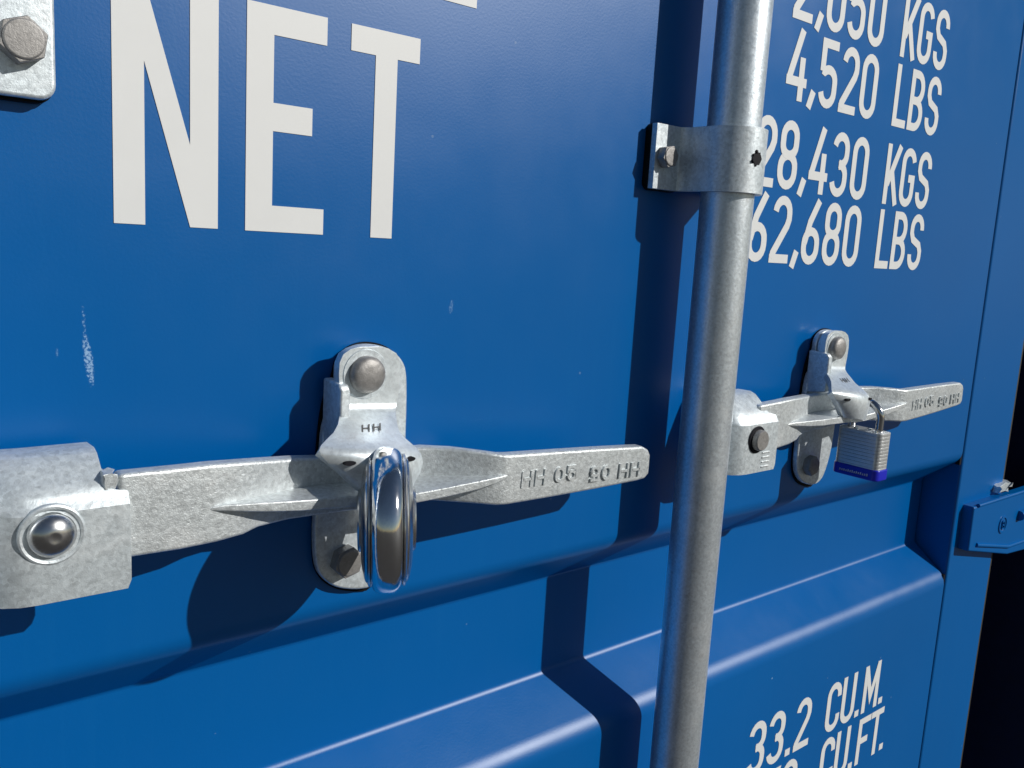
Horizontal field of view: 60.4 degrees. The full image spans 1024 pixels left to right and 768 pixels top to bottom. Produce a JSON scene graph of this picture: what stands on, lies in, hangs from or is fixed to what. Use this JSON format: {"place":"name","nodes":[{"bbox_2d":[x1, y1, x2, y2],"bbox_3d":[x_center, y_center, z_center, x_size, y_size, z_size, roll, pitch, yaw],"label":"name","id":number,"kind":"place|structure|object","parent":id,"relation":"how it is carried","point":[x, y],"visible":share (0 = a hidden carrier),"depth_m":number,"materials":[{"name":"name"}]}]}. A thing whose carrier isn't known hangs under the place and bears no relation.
{"place":"outdoors","nodes":[
{"label":"outdoors","id":0,"kind":"place"},
{"label":"ground","id":1,"kind":"structure","parent":0,"visible":0},
{"bbox_2d":[0,0,1023,767],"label":"shipping container","id":2,"kind":"object","parent":1,"relation":"on","point":[608,328],"visible":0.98,"depth_m":0.53,"materials":[{"name":"metal"}]},
{"bbox_2d":[357,446,416,593],"bbox_3d":[-0.059,0.064,0.414,0.028,0.069,0.065,2,9,-9],"label":"disc padlock","id":3,"kind":"object","parent":2,"relation":"hanging from","point":[386,521],"visible":1,"depth_m":0.39,"materials":[{"name":"silver metal"}]},
{"bbox_2d":[0,0,1023,767],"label":"door","id":4,"kind":"structure","parent":2,"relation":"in","point":[209,202],"depth_m":0.52,"materials":[{"name":"blue paint"}]},
{"bbox_2d":[833,399,890,481],"bbox_3d":[0.285,0.043,0.712,0.020,0.064,0.039,-4,12,-39],"label":"laminated padlock","id":5,"kind":"object","parent":2,"relation":"hanging from","point":[862,452],"visible":0.9,"depth_m":0.70,"materials":[{"name":"metal"}]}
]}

